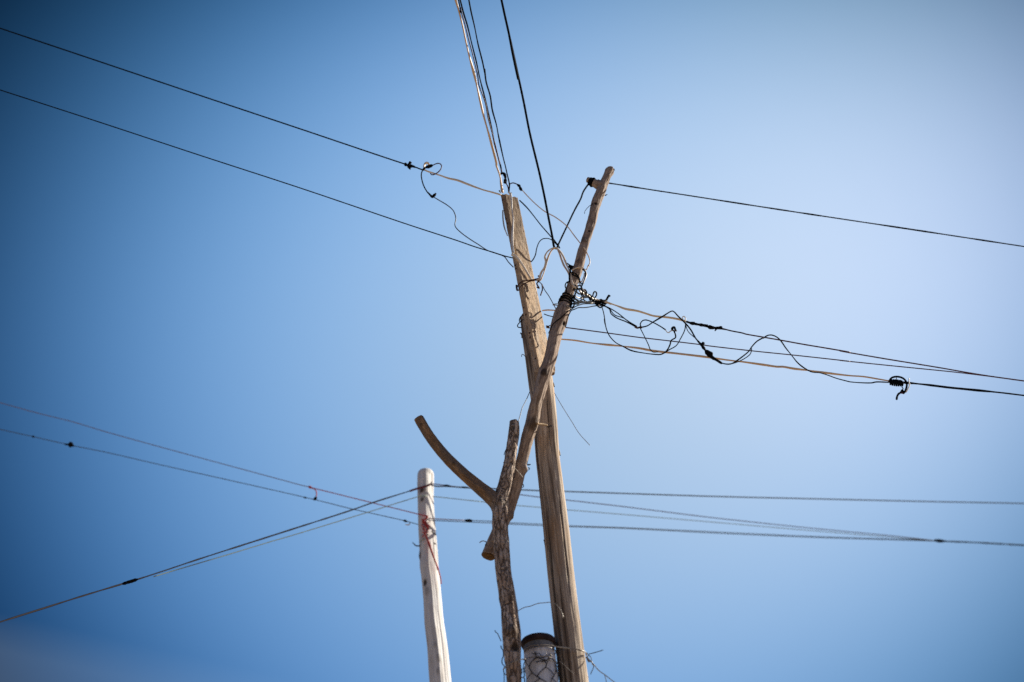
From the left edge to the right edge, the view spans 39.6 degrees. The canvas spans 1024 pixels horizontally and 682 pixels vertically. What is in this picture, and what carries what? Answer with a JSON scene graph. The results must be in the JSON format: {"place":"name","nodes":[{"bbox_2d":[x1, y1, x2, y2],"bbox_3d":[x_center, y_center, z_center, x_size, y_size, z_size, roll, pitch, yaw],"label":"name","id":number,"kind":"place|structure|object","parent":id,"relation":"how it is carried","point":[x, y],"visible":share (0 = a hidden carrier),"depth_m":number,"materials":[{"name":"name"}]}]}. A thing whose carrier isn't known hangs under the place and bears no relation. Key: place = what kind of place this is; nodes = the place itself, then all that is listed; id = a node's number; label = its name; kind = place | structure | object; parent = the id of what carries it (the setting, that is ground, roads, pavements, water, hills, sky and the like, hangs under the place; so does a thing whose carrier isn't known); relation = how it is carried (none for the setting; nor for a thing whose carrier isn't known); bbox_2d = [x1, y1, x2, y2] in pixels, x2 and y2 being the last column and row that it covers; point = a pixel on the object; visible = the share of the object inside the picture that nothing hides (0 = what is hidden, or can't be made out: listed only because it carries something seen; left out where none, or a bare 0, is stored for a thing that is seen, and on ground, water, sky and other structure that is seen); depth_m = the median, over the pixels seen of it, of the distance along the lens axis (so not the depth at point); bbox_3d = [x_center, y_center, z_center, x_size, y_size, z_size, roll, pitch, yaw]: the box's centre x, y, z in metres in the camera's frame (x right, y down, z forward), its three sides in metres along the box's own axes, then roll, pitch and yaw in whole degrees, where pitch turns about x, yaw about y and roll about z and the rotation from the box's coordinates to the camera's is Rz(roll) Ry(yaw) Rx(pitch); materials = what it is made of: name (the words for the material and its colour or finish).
{"place":"outdoors","nodes":[
{"label":"outdoors","id":0,"kind":"place"},
{"bbox_2d":[0,0,1023,681],"label":"sky","id":1,"kind":"structure","parent":0,"point":[152,292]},
{"bbox_3d":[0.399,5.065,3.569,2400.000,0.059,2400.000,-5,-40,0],"label":"ground","id":2,"kind":"structure","parent":0,"visible":0},
{"bbox_2d":[412,468,450,681],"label":"peeled pole","id":3,"kind":"object","parent":2,"relation":"on","point":[438,659],"visible":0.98,"depth_m":10.23,"materials":[{"name":"white wood"}]},
{"bbox_2d":[0,402,417,513],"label":"cable","id":4,"kind":"object","parent":3,"relation":"attached to","point":[310,487],"visible":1,"depth_m":11.08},
{"bbox_2d":[0,429,417,524],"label":"cable","id":5,"kind":"object","parent":3,"relation":"attached to","point":[70,444],"visible":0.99,"depth_m":11.17,"materials":[{"name":"black plastic"}]},
{"bbox_2d":[0,484,429,622],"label":"cable","id":6,"kind":"object","parent":3,"relation":"attached to","point":[136,579],"visible":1,"depth_m":9.05,"materials":[{"name":"black rubber"}]},
{"bbox_2d":[153,495,426,576],"bbox_3d":[-1.465,1.340,9.856,2.046,1.285,0.057,21,-46,-27],"label":"cable","id":7,"kind":"object","parent":3,"relation":"attached to","point":[285,537],"visible":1,"depth_m":9.79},
{"bbox_2d":[418,513,441,583],"bbox_3d":[-0.603,1.515,10.410,0.159,0.596,0.041,-5,-40,0],"label":"twine","id":8,"kind":"object","parent":3,"relation":"attached to","point":[425,523],"visible":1,"depth_m":10.47,"materials":[{"name":"fabric"}]},
{"bbox_2d":[428,520,925,540],"bbox_3d":[1.641,1.629,11.928,5.204,1.010,0.120,16,-44,-22],"label":"cable","id":9,"kind":"object","parent":3,"relation":"attached to","point":[681,531],"visible":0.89,"depth_m":11.91,"materials":[{"name":"black metal"}]},
{"bbox_2d":[420,496,933,540],"bbox_3d":[1.595,1.560,12.011,5.275,0.794,0.158,15,-44,-22],"label":"cable","id":10,"kind":"object","parent":3,"relation":"attached to","point":[691,520],"visible":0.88,"depth_m":12.12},
{"bbox_2d":[431,483,927,539],"bbox_3d":[1.650,1.496,12.013,5.188,0.704,0.162,16,-44,-23],"label":"cable","id":11,"kind":"object","parent":3,"relation":"attached to","point":[446,485],"visible":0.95,"depth_m":12.13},
{"bbox_2d":[428,518,1023,545],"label":"cable","id":12,"kind":"object","parent":3,"relation":"attached to","point":[935,540],"visible":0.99,"depth_m":12.43,"materials":[{"name":"black metal"}]},
{"bbox_2d":[431,484,1023,503],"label":"cable","id":13,"kind":"object","parent":3,"relation":"attached to","point":[754,497],"visible":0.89,"depth_m":12.23,"materials":[{"name":"black metal"}]},
{"bbox_2d":[414,415,521,681],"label":"forked branch","id":14,"kind":"object","parent":2,"relation":"on","point":[497,501],"visible":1,"depth_m":7.09,"materials":[{"name":"brown plant"}]},
{"bbox_2d":[495,630,505,681],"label":"wire","id":15,"kind":"object","parent":14,"relation":"attached to","point":[502,657],"visible":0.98,"depth_m":6.67,"materials":[{"name":"grey metal"}]},
{"bbox_2d":[503,656,573,673],"bbox_3d":[0.118,1.505,6.620,0.332,0.097,0.060,7,-41,-14],"label":"tie wire","id":16,"kind":"object","parent":14,"relation":"attached to","point":[533,657],"visible":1,"depth_m":6.63,"materials":[{"name":"metal"}]},
{"bbox_2d":[521,648,558,677],"bbox_3d":[0.130,1.498,6.642,0.195,0.169,0.040,8,-42,-15],"label":"wire","id":17,"kind":"object","parent":14,"relation":"attached to","point":[543,660],"visible":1,"depth_m":6.65,"materials":[{"name":"metal"}]},
{"bbox_2d":[518,602,563,617],"bbox_3d":[0.134,1.294,6.834,0.224,0.087,0.007,0,-40,-5],"label":"wire","id":18,"kind":"object","parent":14,"relation":"attached to","point":[542,602],"visible":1,"depth_m":6.85,"materials":[{"name":"metal"}]},
{"bbox_2d":[481,166,614,560],"bbox_3d":[0.224,-0.023,7.824,0.951,2.606,0.194,-10,-40,7],"label":"long branch","id":19,"kind":"object","parent":14,"relation":"attached to","point":[544,374],"visible":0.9,"depth_m":7.60,"materials":[{"name":"brown plant"}]},
{"bbox_2d":[500,0,587,249],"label":"cable","id":20,"kind":"object","parent":19,"relation":"attached to","point":[525,110],"visible":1,"depth_m":8.32,"materials":[{"name":"black rubber"}]},
{"bbox_2d":[558,263,610,307],"bbox_3d":[0.434,-0.261,8.087,0.397,0.385,0.154,26,-48,-31],"label":"wire knot","id":21,"kind":"object","parent":19,"relation":"attached to","point":[582,297],"visible":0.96,"depth_m":8.03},
{"bbox_2d":[510,182,589,269],"bbox_3d":[0.217,-0.679,8.347,0.427,0.800,0.018,-8,-40,4],"label":"cable","id":22,"kind":"object","parent":21,"relation":"attached to","point":[520,187],"visible":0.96,"depth_m":8.40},
{"bbox_2d":[537,247,575,287],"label":"cable","id":23,"kind":"object","parent":21,"relation":"attached to","point":[563,264],"visible":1,"depth_m":8.17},
{"bbox_2d":[548,303,597,333],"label":"cable","id":24,"kind":"object","parent":21,"relation":"attached to","point":[571,309],"visible":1,"depth_m":7.85,"materials":[{"name":"black plastic"}]},
{"bbox_2d":[601,304,641,328],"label":"cable","id":25,"kind":"object","parent":21,"relation":"hanging from","point":[621,316],"visible":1,"depth_m":7.94,"materials":[{"name":"metal"}]},
{"bbox_2d":[640,328,657,352],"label":"cable","id":26,"kind":"object","parent":25,"relation":"hanging from","point":[647,342],"visible":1,"depth_m":7.82,"materials":[{"name":"black plastic"}]},
{"bbox_2d":[602,307,676,354],"bbox_3d":[0.715,-0.066,7.982,0.393,0.522,0.177,-5,-40,0],"label":"cable","id":27,"kind":"object","parent":21,"relation":"hanging from","point":[674,328],"visible":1,"depth_m":7.82,"materials":[{"name":"black rubber"}]},
{"bbox_2d":[640,319,669,332],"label":"cable","id":28,"kind":"object","parent":27,"relation":"attached to","point":[654,323],"visible":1,"depth_m":7.90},
{"bbox_2d":[579,290,1023,380],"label":"cable","id":29,"kind":"object","parent":21,"relation":"attached to","point":[693,323],"visible":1,"depth_m":8.05,"materials":[{"name":"brown plastic"}]},
{"bbox_2d":[642,310,889,383],"bbox_3d":[1.412,0.006,7.864,1.369,0.449,0.131,3,-41,-8],"label":"cable","id":30,"kind":"object","parent":29,"relation":"attached to","point":[708,353],"visible":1,"depth_m":7.82,"materials":[{"name":"black rubber"}]},
{"bbox_2d":[665,322,685,352],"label":"cable","id":31,"kind":"object","parent":30,"relation":"attached to","point":[679,339],"visible":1,"depth_m":7.81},
{"bbox_2d":[566,327,1023,381],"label":"cable","id":32,"kind":"object","parent":29,"relation":"attached to","point":[772,352],"visible":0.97,"depth_m":8.14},
{"bbox_2d":[587,177,1023,246],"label":"cable","id":33,"kind":"object","parent":19,"relation":"attached to","point":[590,181],"visible":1,"depth_m":8.75,"materials":[{"name":"black rubber"}]},
{"bbox_2d":[521,633,557,681],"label":"steel pipe","id":34,"kind":"object","parent":2,"relation":"on","point":[546,674],"visible":0.88,"depth_m":6.69,"materials":[{"name":"grey metal"}]},
{"bbox_2d":[523,652,560,681],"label":"wire netting","id":35,"kind":"object","parent":34,"relation":"attached to","point":[541,670],"visible":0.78,"depth_m":6.65,"materials":[{"name":"metal"}]},
{"bbox_2d":[524,644,613,681],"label":"tie wire","id":36,"kind":"object","parent":34,"relation":"attached to","point":[587,658],"visible":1,"depth_m":6.71,"materials":[{"name":"metal"}]},
{"bbox_2d":[520,314,588,681],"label":"wooden pole","id":37,"kind":"object","parent":2,"relation":"on","point":[561,582],"visible":0.77,"depth_m":7.17,"materials":[{"name":"brown wood"}]},
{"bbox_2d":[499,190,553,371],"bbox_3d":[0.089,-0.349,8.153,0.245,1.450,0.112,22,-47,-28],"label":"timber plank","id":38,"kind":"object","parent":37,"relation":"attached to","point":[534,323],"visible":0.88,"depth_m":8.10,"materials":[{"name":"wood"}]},
{"bbox_2d":[0,90,512,258],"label":"cable","id":39,"kind":"object","parent":38,"relation":"attached to","point":[259,174],"visible":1,"depth_m":8.49,"materials":[{"name":"black rubber"}]},
{"bbox_2d":[422,162,500,195],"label":"cable","id":40,"kind":"object","parent":38,"relation":"attached to","point":[429,165],"visible":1,"depth_m":8.66,"materials":[{"name":"metal"}]},
{"bbox_2d":[0,28,423,170],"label":"cable","id":41,"kind":"object","parent":40,"relation":"attached to","point":[409,165],"visible":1,"depth_m":8.94,"materials":[{"name":"black rubber"}]},
{"bbox_2d":[421,170,512,266],"bbox_3d":[-0.274,-0.733,8.434,0.520,0.852,0.022,-2,-40,-3],"label":"cable","id":42,"kind":"object","parent":38,"relation":"attached to","point":[433,195],"visible":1,"depth_m":8.48,"materials":[{"name":"grey plastic"}]},
{"bbox_2d":[455,0,503,192],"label":"cable","id":43,"kind":"object","parent":38,"relation":"attached to","point":[481,106],"visible":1,"depth_m":8.33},
{"bbox_2d":[458,0,507,191],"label":"cable","id":44,"kind":"object","parent":38,"relation":"attached to","point":[484,98],"visible":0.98,"depth_m":8.38,"materials":[{"name":"grey metal"}]},
{"bbox_2d":[468,0,509,191],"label":"cable","id":45,"kind":"object","parent":38,"relation":"attached to","point":[489,93],"visible":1,"depth_m":8.38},
{"bbox_2d":[502,210,507,235],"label":"cable","id":46,"kind":"object","parent":38,"relation":"attached to","point":[503,222],"visible":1,"depth_m":8.42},
{"bbox_2d":[508,191,531,279],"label":"cable","id":47,"kind":"object","parent":38,"relation":"attached to","point":[517,257],"visible":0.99,"depth_m":8.25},
{"bbox_2d":[516,275,539,290],"bbox_3d":[0.091,-0.330,8.100,0.145,0.162,0.073,-5,-40,0],"label":"tie wire","id":48,"kind":"object","parent":38,"relation":"attached to","point":[538,287],"visible":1,"depth_m":8.07,"materials":[{"name":"metal"}]},
{"bbox_2d":[539,281,555,308],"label":"cable","id":49,"kind":"object","parent":48,"relation":"hanging from","point":[546,292],"visible":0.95,"depth_m":8.09,"materials":[{"name":"metal"}]},
{"bbox_2d":[519,200,550,236],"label":"cable","id":50,"kind":"object","parent":38,"relation":"attached to","point":[534,217],"visible":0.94,"depth_m":8.47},
{"bbox_2d":[517,314,552,327],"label":"cable","id":51,"kind":"object","parent":38,"relation":"attached to","point":[523,319],"visible":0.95,"depth_m":8.01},
{"bbox_2d":[531,238,556,261],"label":"cable","id":52,"kind":"object","parent":38,"relation":"attached to","point":[537,246],"visible":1,"depth_m":8.35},
{"bbox_2d":[554,393,589,444],"bbox_3d":[0.315,0.410,7.544,0.196,0.452,0.009,-32,-47,29],"label":"wire","id":53,"kind":"object","parent":37,"relation":"attached to","point":[571,421],"visible":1,"depth_m":7.53,"materials":[{"name":"metal"}]},
{"bbox_2d":[561,339,1023,395],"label":"cable","id":54,"kind":"object","parent":37,"relation":"attached to","point":[831,373],"visible":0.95,"depth_m":7.89,"materials":[{"name":"black rubber"}]},
{"bbox_2d":[888,376,909,399],"bbox_3d":[2.153,0.256,7.868,0.122,0.164,0.036,-5,-40,0],"label":"cable clamp","id":55,"kind":"object","parent":54,"relation":"attached to","point":[896,382],"visible":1,"depth_m":7.88,"materials":[{"name":"metal"}]}
]}

